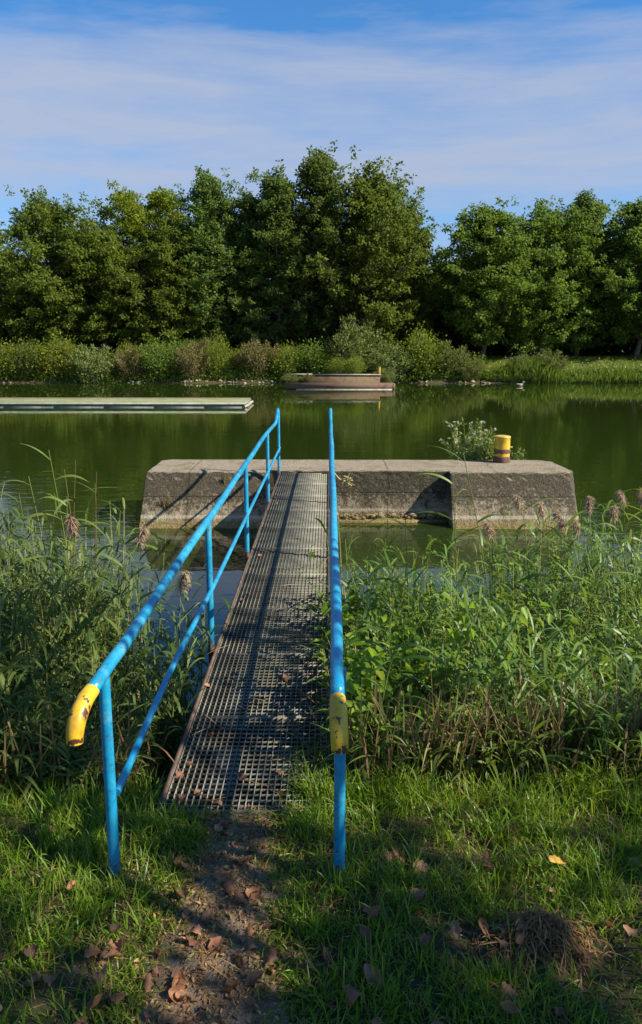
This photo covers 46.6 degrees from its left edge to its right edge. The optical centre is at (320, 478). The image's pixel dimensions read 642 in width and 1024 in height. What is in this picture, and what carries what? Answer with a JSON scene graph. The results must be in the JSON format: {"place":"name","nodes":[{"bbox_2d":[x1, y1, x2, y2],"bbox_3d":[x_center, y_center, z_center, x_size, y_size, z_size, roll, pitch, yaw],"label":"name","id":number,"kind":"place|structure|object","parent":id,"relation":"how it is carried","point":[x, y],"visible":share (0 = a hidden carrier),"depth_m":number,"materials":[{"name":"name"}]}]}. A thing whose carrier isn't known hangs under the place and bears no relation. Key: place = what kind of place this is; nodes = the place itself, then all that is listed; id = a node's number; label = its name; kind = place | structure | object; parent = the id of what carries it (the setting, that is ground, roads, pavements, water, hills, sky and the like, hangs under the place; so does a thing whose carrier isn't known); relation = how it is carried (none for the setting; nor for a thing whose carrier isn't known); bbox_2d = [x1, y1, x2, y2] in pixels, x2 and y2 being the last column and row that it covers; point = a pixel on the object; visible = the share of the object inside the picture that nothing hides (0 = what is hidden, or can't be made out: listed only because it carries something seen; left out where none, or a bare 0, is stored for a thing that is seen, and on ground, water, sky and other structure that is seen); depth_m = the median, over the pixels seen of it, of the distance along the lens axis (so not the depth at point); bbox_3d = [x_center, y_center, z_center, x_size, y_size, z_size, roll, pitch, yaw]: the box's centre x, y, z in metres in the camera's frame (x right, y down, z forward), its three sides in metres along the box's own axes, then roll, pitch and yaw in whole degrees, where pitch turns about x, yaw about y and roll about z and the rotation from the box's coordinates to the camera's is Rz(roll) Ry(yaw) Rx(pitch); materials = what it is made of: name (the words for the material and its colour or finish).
{"place":"outdoors","nodes":[
{"label":"outdoors","id":0,"kind":"place"},
{"bbox_2d":[136,809,290,1023],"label":"path","id":1,"kind":"structure","parent":0,"point":[174,963],"depth_m":3.13,"materials":[{"name":"soil"},{"name":"dry leaves"}]},
{"bbox_2d":[142,973,153,993],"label":"fallen leaf","id":2,"kind":"object","parent":1,"relation":"on","point":[147,981],"visible":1,"depth_m":2.90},
{"bbox_2d":[168,985,184,1003],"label":"fallen leaf","id":3,"kind":"object","parent":1,"relation":"on","point":[173,990],"visible":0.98,"depth_m":2.86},
{"bbox_2d":[206,936,222,955],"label":"fallen leaf","id":4,"kind":"object","parent":1,"relation":"on","point":[216,942],"visible":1,"depth_m":3.10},
{"bbox_2d":[3,804,447,1023],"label":"leaf crumbs","id":5,"kind":"object","parent":1,"relation":"on","point":[231,917],"visible":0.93,"depth_m":3.20,"materials":[{"name":"plant"}]},
{"bbox_2d":[245,970,262,986],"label":"fallen leaf","id":6,"kind":"object","parent":1,"relation":"on","point":[253,977],"visible":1,"depth_m":2.94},
{"bbox_2d":[265,947,278,965],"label":"fallen leaf","id":7,"kind":"object","parent":1,"relation":"on","point":[271,956],"visible":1,"depth_m":3.02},
{"bbox_2d":[0,383,641,793],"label":"lake water","id":8,"kind":"structure","parent":0,"point":[588,435],"depth_m":23.91,"materials":[{"name":"liquid"}]},
{"bbox_2d":[0,546,44,708],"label":"reed","id":9,"kind":"object","parent":8,"relation":"on","point":[17,563],"visible":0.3,"depth_m":5.77,"materials":[{"name":"green plant"}]},
{"bbox_2d":[0,492,79,651],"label":"reed","id":10,"kind":"object","parent":8,"relation":"on","point":[39,514],"visible":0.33,"depth_m":6.22,"materials":[{"name":"green plant"}]},
{"bbox_2d":[4,523,83,642],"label":"reed","id":11,"kind":"object","parent":8,"relation":"on","point":[35,566],"visible":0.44,"depth_m":5.95,"materials":[{"name":"green plant"}]},
{"bbox_2d":[1,476,92,640],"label":"reed","id":12,"kind":"object","parent":8,"relation":"on","point":[41,534],"visible":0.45,"depth_m":6.11,"materials":[{"name":"green plant"}]},
{"bbox_2d":[12,443,122,676],"bbox_3d":[-2.117,1.105,6.390,0.912,2.847,0.195,1,11,4],"label":"reed","id":13,"kind":"object","parent":8,"relation":"on","point":[69,475],"visible":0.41,"depth_m":6.14,"materials":[{"name":"green plant"}]},
{"bbox_2d":[36,496,110,650],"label":"reed","id":14,"kind":"object","parent":8,"relation":"on","point":[64,503],"visible":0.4,"depth_m":6.10,"materials":[{"name":"green plant"}]},
{"bbox_2d":[35,514,115,654],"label":"reed","id":15,"kind":"object","parent":8,"relation":"on","point":[71,524],"visible":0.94,"depth_m":6.01,"materials":[{"name":"green plant"}]},
{"bbox_2d":[38,469,115,636],"bbox_3d":[-2.023,1.219,6.370,0.730,2.630,0.231,0,11,1],"label":"reed","id":16,"kind":"object","parent":8,"relation":"on","point":[74,543],"visible":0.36,"depth_m":6.23,"materials":[{"name":"green plant"}]},
{"bbox_2d":[0,483,232,800],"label":"reed bed","id":17,"kind":"object","parent":8,"relation":"on","point":[34,665],"visible":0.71,"depth_m":5.51,"materials":[{"name":"green plant"}]},
{"bbox_2d":[77,551,160,716],"bbox_3d":[-1.680,1.560,6.127,0.845,2.027,0.186,2,11,12],"label":"reed","id":18,"kind":"object","parent":8,"relation":"on","point":[114,560],"visible":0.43,"depth_m":6.00,"materials":[{"name":"green plant"}]},
{"bbox_2d":[0,397,252,407],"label":"pontoon","id":19,"kind":"object","parent":8,"relation":"on","point":[8,402],"visible":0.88,"depth_m":38.51,"materials":[{"name":"concrete"}]},
{"bbox_2d":[95,525,172,748],"bbox_3d":[-1.526,1.458,6.274,0.695,2.196,0.179,-1,11,-3],"label":"reed","id":20,"kind":"object","parent":8,"relation":"on","point":[141,533],"visible":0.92,"depth_m":6.12,"materials":[{"name":"green plant"}]},
{"bbox_2d":[130,514,191,670],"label":"reed","id":21,"kind":"object","parent":8,"relation":"on","point":[168,563],"visible":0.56,"depth_m":6.58,"materials":[{"name":"green plant"}]},
{"bbox_2d":[153,571,205,727],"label":"reed","id":22,"kind":"object","parent":8,"relation":"on","point":[183,580],"visible":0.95,"depth_m":6.17,"materials":[{"name":"green plant"}]},
{"bbox_2d":[285,374,394,389],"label":"mooring dock","id":23,"kind":"object","parent":8,"relation":"on","point":[345,381],"visible":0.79,"depth_m":52.09,"materials":[{"name":"concrete"}]},
{"bbox_2d":[325,354,349,373],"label":"shrub","id":24,"kind":"object","parent":23,"relation":"on","point":[337,366],"visible":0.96,"depth_m":54.20,"materials":[{"name":"green plant"}]},
{"bbox_2d":[343,354,370,373],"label":"shrub","id":25,"kind":"object","parent":23,"relation":"on","point":[354,369],"visible":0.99,"depth_m":54.07,"materials":[{"name":"green plant"}]},
{"bbox_2d":[373,367,395,382],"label":"shrub","id":26,"kind":"object","parent":23,"relation":"on","point":[385,377],"visible":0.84,"depth_m":54.09,"materials":[{"name":"green plant"}]},
{"bbox_2d":[139,459,580,528],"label":"concrete pier","id":27,"kind":"structure","parent":8,"relation":"in","point":[194,489],"depth_m":14.24,"materials":[{"name":"concrete"}]},
{"bbox_2d":[329,512,446,522],"bbox_3d":[0.732,0.779,14.479,3.400,0.240,0.235,0,11,1],"label":"rubble ledge","id":28,"kind":"object","parent":27,"relation":"attached to","point":[428,518],"visible":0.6,"depth_m":14.42,"materials":[{"name":"stone"}]},
{"bbox_2d":[439,418,496,459],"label":"thistle clump","id":29,"kind":"object","parent":27,"relation":"on","point":[477,453],"visible":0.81,"depth_m":15.80,"materials":[{"name":"green plant"}]},
{"bbox_2d":[492,435,512,462],"bbox_3d":[3.742,-0.618,15.396,0.338,0.567,0.338,-10,15,-44],"label":"bollard","id":30,"kind":"object","parent":27,"relation":"on","point":[501,446],"visible":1,"depth_m":15.27,"materials":[{"name":"metal"}]},
{"bbox_2d":[360,517,441,641],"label":"reed","id":31,"kind":"object","parent":8,"relation":"on","point":[420,566],"visible":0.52,"depth_m":6.02,"materials":[{"name":"green plant"}]},
{"bbox_2d":[408,473,484,640],"bbox_3d":[1.125,1.203,6.419,0.849,2.584,0.312,-1,11,-3],"label":"reed","id":32,"kind":"object","parent":8,"relation":"on","point":[460,565],"visible":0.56,"depth_m":6.19,"materials":[{"name":"green plant"}]},
{"bbox_2d":[281,500,641,805],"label":"reed bed","id":33,"kind":"object","parent":8,"relation":"on","point":[540,665],"visible":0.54,"depth_m":5.79,"materials":[{"name":"green plant"}]},
{"bbox_2d":[435,446,530,642],"bbox_3d":[1.352,1.115,6.287,1.004,2.804,0.252,0,11,1],"label":"reed","id":34,"kind":"object","parent":8,"relation":"on","point":[485,517],"visible":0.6,"depth_m":6.18,"materials":[{"name":"green plant"}]},
{"bbox_2d":[473,521,520,630],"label":"reed","id":35,"kind":"object","parent":8,"relation":"on","point":[489,533],"visible":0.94,"depth_m":7.40,"materials":[{"name":"green plant"}]},
{"bbox_2d":[463,534,530,646],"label":"reed","id":36,"kind":"object","parent":8,"relation":"on","point":[500,552],"visible":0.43,"depth_m":6.82,"materials":[{"name":"green plant"}]},
{"bbox_2d":[498,494,557,614],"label":"reed","id":37,"kind":"object","parent":8,"relation":"on","point":[518,502],"visible":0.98,"depth_m":7.35,"materials":[{"name":"green plant"}]},
{"bbox_2d":[522,502,579,635],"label":"reed","id":38,"kind":"object","parent":8,"relation":"on","point":[541,509],"visible":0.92,"depth_m":7.46,"materials":[{"name":"green plant"}]},
{"bbox_2d":[481,341,641,382],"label":"reeds","id":39,"kind":"object","parent":8,"relation":"on","point":[505,372],"visible":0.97,"depth_m":59.74,"materials":[{"name":"green plant"}]},
{"bbox_2d":[535,537,605,662],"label":"reed","id":40,"kind":"object","parent":8,"relation":"on","point":[562,573],"visible":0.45,"depth_m":7.07,"materials":[{"name":"green plant"}]},
{"bbox_2d":[551,510,593,607],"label":"reed","id":41,"kind":"object","parent":8,"relation":"on","point":[561,522],"visible":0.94,"depth_m":7.37,"materials":[{"name":"green plant"}]},
{"bbox_2d":[554,517,593,632],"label":"reed","id":42,"kind":"object","parent":8,"relation":"on","point":[575,523],"visible":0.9,"depth_m":7.81,"materials":[{"name":"green plant"}]},
{"bbox_2d":[557,495,618,617],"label":"reed","id":43,"kind":"object","parent":8,"relation":"on","point":[588,504],"visible":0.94,"depth_m":7.76,"materials":[{"name":"green plant"}]},
{"bbox_2d":[581,505,630,604],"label":"reed","id":44,"kind":"object","parent":8,"relation":"on","point":[613,516],"visible":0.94,"depth_m":7.88,"materials":[{"name":"green plant"}]},
{"bbox_2d":[588,523,641,649],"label":"reed","id":45,"kind":"object","parent":8,"relation":"on","point":[623,556],"visible":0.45,"depth_m":7.12,"materials":[{"name":"green plant"}]},
{"bbox_2d":[594,490,641,605],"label":"reed","id":46,"kind":"object","parent":8,"relation":"on","point":[621,497],"visible":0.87,"depth_m":7.96,"materials":[{"name":"green plant"}]},
{"bbox_2d":[0,346,641,1023],"bbox_3d":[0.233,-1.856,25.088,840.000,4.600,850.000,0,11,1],"label":"ground","id":47,"kind":"structure","parent":0,"point":[322,964],"depth_m":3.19,"materials":[{"name":"plant"}]},
{"bbox_2d":[0,337,21,379],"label":"shrub","id":48,"kind":"object","parent":47,"relation":"on","point":[2,370],"visible":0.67,"depth_m":60.16,"materials":[{"name":"green plant"}]},
{"bbox_2d":[0,260,24,349],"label":"tree","id":49,"kind":"object","parent":47,"relation":"on","point":[11,311],"visible":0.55,"depth_m":63.66,"materials":[{"name":"green plant"}]},
{"bbox_2d":[1,334,54,378],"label":"shrub","id":50,"kind":"object","parent":47,"relation":"on","point":[27,358],"visible":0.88,"depth_m":59.72,"materials":[{"name":"green plant"}]},
{"bbox_2d":[0,184,112,351],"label":"tree","id":51,"kind":"object","parent":47,"relation":"on","point":[46,219],"visible":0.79,"depth_m":62.80,"materials":[{"name":"green plant"}]},
{"bbox_2d":[31,331,85,377],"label":"shrub","id":52,"kind":"object","parent":47,"relation":"on","point":[58,361],"visible":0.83,"depth_m":60.01,"materials":[{"name":"green plant"}]},
{"bbox_2d":[64,343,120,382],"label":"shrub","id":53,"kind":"object","parent":47,"relation":"on","point":[85,365],"visible":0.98,"depth_m":59.56,"materials":[{"name":"green plant"}]},
{"bbox_2d":[0,691,185,802],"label":"dead reeds","id":54,"kind":"object","parent":47,"relation":"on","point":[95,753],"visible":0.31,"depth_m":4.36,"materials":[{"name":"plant"}]},
{"bbox_2d":[40,220,162,355],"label":"tree","id":55,"kind":"object","parent":47,"relation":"on","point":[104,299],"visible":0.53,"depth_m":63.52,"materials":[{"name":"green plant"}]},
{"bbox_2d":[111,345,146,378],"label":"shrub","id":56,"kind":"object","parent":47,"relation":"on","point":[123,364],"visible":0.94,"depth_m":60.03,"materials":[{"name":"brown plant"}]},
{"bbox_2d":[78,180,196,324],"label":"tree","id":57,"kind":"object","parent":47,"relation":"on","point":[130,219],"visible":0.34,"depth_m":66.35,"materials":[{"name":"green plant"}]},
{"bbox_2d":[129,334,188,378],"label":"shrub","id":58,"kind":"object","parent":47,"relation":"on","point":[161,363],"visible":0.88,"depth_m":59.97,"materials":[{"name":"green plant"}]},
{"bbox_2d":[97,211,231,351],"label":"tree","id":59,"kind":"object","parent":47,"relation":"on","point":[157,241],"visible":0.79,"depth_m":63.46,"materials":[{"name":"green plant"}]},
{"bbox_2d":[159,337,200,368],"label":"shrub","id":60,"kind":"object","parent":47,"relation":"on","point":[185,343],"visible":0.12,"depth_m":62.27,"materials":[{"name":"green plant"}]},
{"bbox_2d":[172,341,210,378],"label":"shrub","id":61,"kind":"object","parent":47,"relation":"on","point":[187,363],"visible":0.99,"depth_m":59.55,"materials":[{"name":"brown plant"}]},
{"bbox_2d":[187,335,224,366],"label":"shrub","id":62,"kind":"object","parent":47,"relation":"on","point":[203,344],"visible":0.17,"depth_m":62.12,"materials":[{"name":"green plant"}]},
{"bbox_2d":[66,408,348,880],"bbox_3d":[-0.410,0.420,8.540,1.146,1.465,11.218,0,11,1],"label":"footbridge","id":63,"kind":"object","parent":47,"relation":"on","point":[304,501],"visible":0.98,"depth_m":5.28,"materials":[{"name":"metal"}]},
{"bbox_2d":[143,529,333,813],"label":"straw litter","id":64,"kind":"object","parent":63,"relation":"on","point":[282,720],"visible":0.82,"depth_m":4.82,"materials":[{"name":"plant"}]},
{"bbox_2d":[163,165,257,348],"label":"tree","id":65,"kind":"object","parent":47,"relation":"on","point":[207,212],"visible":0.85,"depth_m":64.05,"materials":[{"name":"green plant"}]},
{"bbox_2d":[68,799,368,1023],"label":"path edge grass","id":66,"kind":"structure","parent":47,"relation":"on","point":[291,1013],"depth_m":3.18,"materials":[{"name":"plant"}]},
{"bbox_2d":[203,328,233,377],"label":"shrub","id":67,"kind":"object","parent":47,"relation":"on","point":[217,355],"visible":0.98,"depth_m":60.01,"materials":[{"name":"green plant"}]},
{"bbox_2d":[142,734,333,832],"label":"edge grass","id":68,"kind":"structure","parent":47,"relation":"on","point":[301,804],"depth_m":4.04,"materials":[{"name":"plant"}]},
{"bbox_2d":[0,351,489,382],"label":"bank undergrowth","id":69,"kind":"object","parent":47,"relation":"on","point":[108,379],"visible":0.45,"depth_m":60.17,"materials":[{"name":"plant"}]},
{"bbox_2d":[210,181,294,348],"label":"tree","id":70,"kind":"object","parent":47,"relation":"on","point":[246,202],"visible":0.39,"depth_m":65.06,"materials":[{"name":"green plant"}]},
{"bbox_2d":[232,338,282,376],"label":"shrub","id":71,"kind":"object","parent":47,"relation":"on","point":[251,354],"visible":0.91,"depth_m":59.91,"materials":[{"name":"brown plant"}]},
{"bbox_2d":[223,159,328,349],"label":"tree","id":72,"kind":"object","parent":47,"relation":"on","point":[274,196],"visible":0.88,"depth_m":63.83,"materials":[{"name":"green plant"}]},
{"bbox_2d":[266,339,305,380],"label":"shrub","id":73,"kind":"object","parent":47,"relation":"on","point":[285,369],"visible":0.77,"depth_m":59.86,"materials":[{"name":"green plant"}]},
{"bbox_2d":[285,337,343,373],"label":"shrub","id":74,"kind":"object","parent":47,"relation":"on","point":[313,358],"visible":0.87,"depth_m":59.69,"materials":[{"name":"green plant"}]},
{"bbox_2d":[267,140,372,348],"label":"tree","id":75,"kind":"object","parent":47,"relation":"on","point":[323,196],"visible":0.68,"depth_m":63.62,"materials":[{"name":"green plant"}]},
{"bbox_2d":[0,698,641,809],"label":"sedge fringe","id":76,"kind":"object","parent":47,"relation":"on","point":[381,746],"visible":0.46,"depth_m":4.28,"materials":[{"name":"green plant"}]},
{"bbox_2d":[2,292,641,354],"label":"woodland undergrowth","id":77,"kind":"object","parent":47,"relation":"on","point":[613,348],"visible":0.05,"depth_m":71.75,"materials":[{"name":"green plant"}]},
{"bbox_2d":[321,312,386,373],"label":"shrub","id":78,"kind":"object","parent":47,"relation":"on","point":[360,344],"visible":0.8,"depth_m":59.56,"materials":[{"name":"green plant"}]},
{"bbox_2d":[346,985,362,1006],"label":"fallen leaf","id":79,"kind":"object","parent":47,"relation":"in","point":[352,993],"visible":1,"depth_m":2.78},
{"bbox_2d":[297,145,445,349],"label":"oak tree","id":80,"kind":"object","parent":47,"relation":"on","point":[371,202],"visible":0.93,"depth_m":62.05,"materials":[{"name":"green plant"}]},
{"bbox_2d":[364,963,381,989],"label":"fallen leaf","id":81,"kind":"object","parent":47,"relation":"in","point":[368,972],"visible":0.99,"depth_m":2.86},
{"bbox_2d":[366,342,416,381],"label":"shrub","id":82,"kind":"object","parent":47,"relation":"on","point":[384,360],"visible":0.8,"depth_m":59.27,"materials":[{"name":"green plant"}]},
{"bbox_2d":[343,626,451,729],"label":"reed","id":83,"kind":"object","parent":47,"relation":"on","point":[395,647],"visible":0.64,"depth_m":4.43,"materials":[{"name":"green plant"}]},
{"bbox_2d":[369,196,442,351],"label":"oak tree","id":84,"kind":"object","parent":47,"relation":"on","point":[421,286],"visible":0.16,"depth_m":65.94,"materials":[{"name":"green plant"}]},
{"bbox_2d":[390,321,449,378],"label":"shrub","id":85,"kind":"object","parent":47,"relation":"on","point":[420,344],"visible":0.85,"depth_m":59.62,"materials":[{"name":"green leaf"}]},
{"bbox_2d":[390,259,460,348],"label":"tree","id":86,"kind":"object","parent":47,"relation":"on","point":[434,309],"visible":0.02,"depth_m":71.83,"materials":[{"name":"green plant"}]},
{"bbox_2d":[425,339,470,375],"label":"shrub","id":87,"kind":"object","parent":47,"relation":"on","point":[457,356],"visible":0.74,"depth_m":59.75,"materials":[{"name":"green plant"}]},
{"bbox_2d":[420,261,482,346],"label":"tree","id":88,"kind":"object","parent":47,"relation":"on","point":[442,330],"visible":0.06,"depth_m":72.04,"materials":[{"name":"green plant"}]},
{"bbox_2d":[449,919,462,939],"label":"fallen leaf","id":89,"kind":"object","parent":47,"relation":"on","point":[456,929],"visible":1,"depth_m":3.10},
{"bbox_2d":[454,358,485,379],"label":"shrub","id":90,"kind":"object","parent":47,"relation":"on","point":[465,371],"visible":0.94,"depth_m":59.62,"materials":[{"name":"green plant"}]},
{"bbox_2d":[303,658,641,798],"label":"dead reeds","id":91,"kind":"object","parent":47,"relation":"on","point":[427,744],"visible":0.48,"depth_m":4.31,"materials":[{"name":"plant"}]},
{"bbox_2d":[310,534,641,770],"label":"nettles","id":92,"kind":"object","parent":47,"relation":"on","point":[445,663],"visible":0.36,"depth_m":5.71,"materials":[{"name":"green plant"}]},
{"bbox_2d":[321,591,634,767],"bbox_3d":[1.179,1.309,5.020,2.381,0.985,1.272,-3,11,-15],"label":"bindweed","id":93,"kind":"object","parent":47,"relation":"on","point":[354,688],"visible":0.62,"depth_m":4.85,"materials":[{"name":"green plant"}]},
{"bbox_2d":[420,197,549,357],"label":"oak tree","id":94,"kind":"object","parent":47,"relation":"on","point":[484,243],"visible":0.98,"depth_m":62.22,"materials":[{"name":"green plant"}]},
{"bbox_2d":[502,981,515,998],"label":"fallen leaf","id":95,"kind":"object","parent":47,"relation":"in","point":[508,992],"visible":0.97,"depth_m":2.78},
{"bbox_2d":[500,1000,522,1013],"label":"fallen leaf","id":96,"kind":"object","parent":47,"relation":"in","point":[511,1009],"visible":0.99,"depth_m":2.71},
{"bbox_2d":[507,353,533,377],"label":"shrub","id":97,"kind":"object","parent":47,"relation":"on","point":[518,360],"visible":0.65,"depth_m":59.75,"materials":[{"name":"green plant"}]},
{"bbox_2d":[446,900,626,993],"bbox_3d":[0.854,1.914,3.085,0.910,0.296,0.490,0,11,1],"label":"hay clump","id":98,"kind":"object","parent":47,"relation":"on","point":[549,920],"visible":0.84,"depth_m":3.05,"materials":[{"name":"plant"}]},
{"bbox_2d":[434,355,641,372],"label":"grass","id":99,"kind":"structure","parent":47,"relation":"on","point":[599,357],"depth_m":64.38,"materials":[{"name":"plant"}]},
{"bbox_2d":[478,195,610,356],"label":"oak tree","id":100,"kind":"object","parent":47,"relation":"on","point":[562,249],"visible":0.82,"depth_m":63.25,"materials":[{"name":"green plant"}]},
{"bbox_2d":[533,348,569,376],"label":"shrub","id":101,"kind":"object","parent":47,"relation":"on","point":[553,359],"visible":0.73,"depth_m":59.74,"materials":[{"name":"green plant"}]},
{"bbox_2d":[535,188,632,356],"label":"tree","id":102,"kind":"object","parent":47,"relation":"on","point":[584,200],"visible":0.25,"depth_m":65.72,"materials":[{"name":"green plant"}]},
{"bbox_2d":[579,196,641,356],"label":"tree","id":103,"kind":"object","parent":47,"relation":"on","point":[627,252],"visible":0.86,"depth_m":64.29,"materials":[{"name":"green plant"}]},
{"bbox_2d":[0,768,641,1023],"bbox_3d":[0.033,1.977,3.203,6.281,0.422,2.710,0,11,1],"label":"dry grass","id":104,"kind":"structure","parent":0,"point":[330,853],"depth_m":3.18,"materials":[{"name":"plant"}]},
{"bbox_2d":[0,0,641,266],"label":"sky","id":105,"kind":"structure","parent":0,"point":[483,101],"materials":[{"name":"blue"}]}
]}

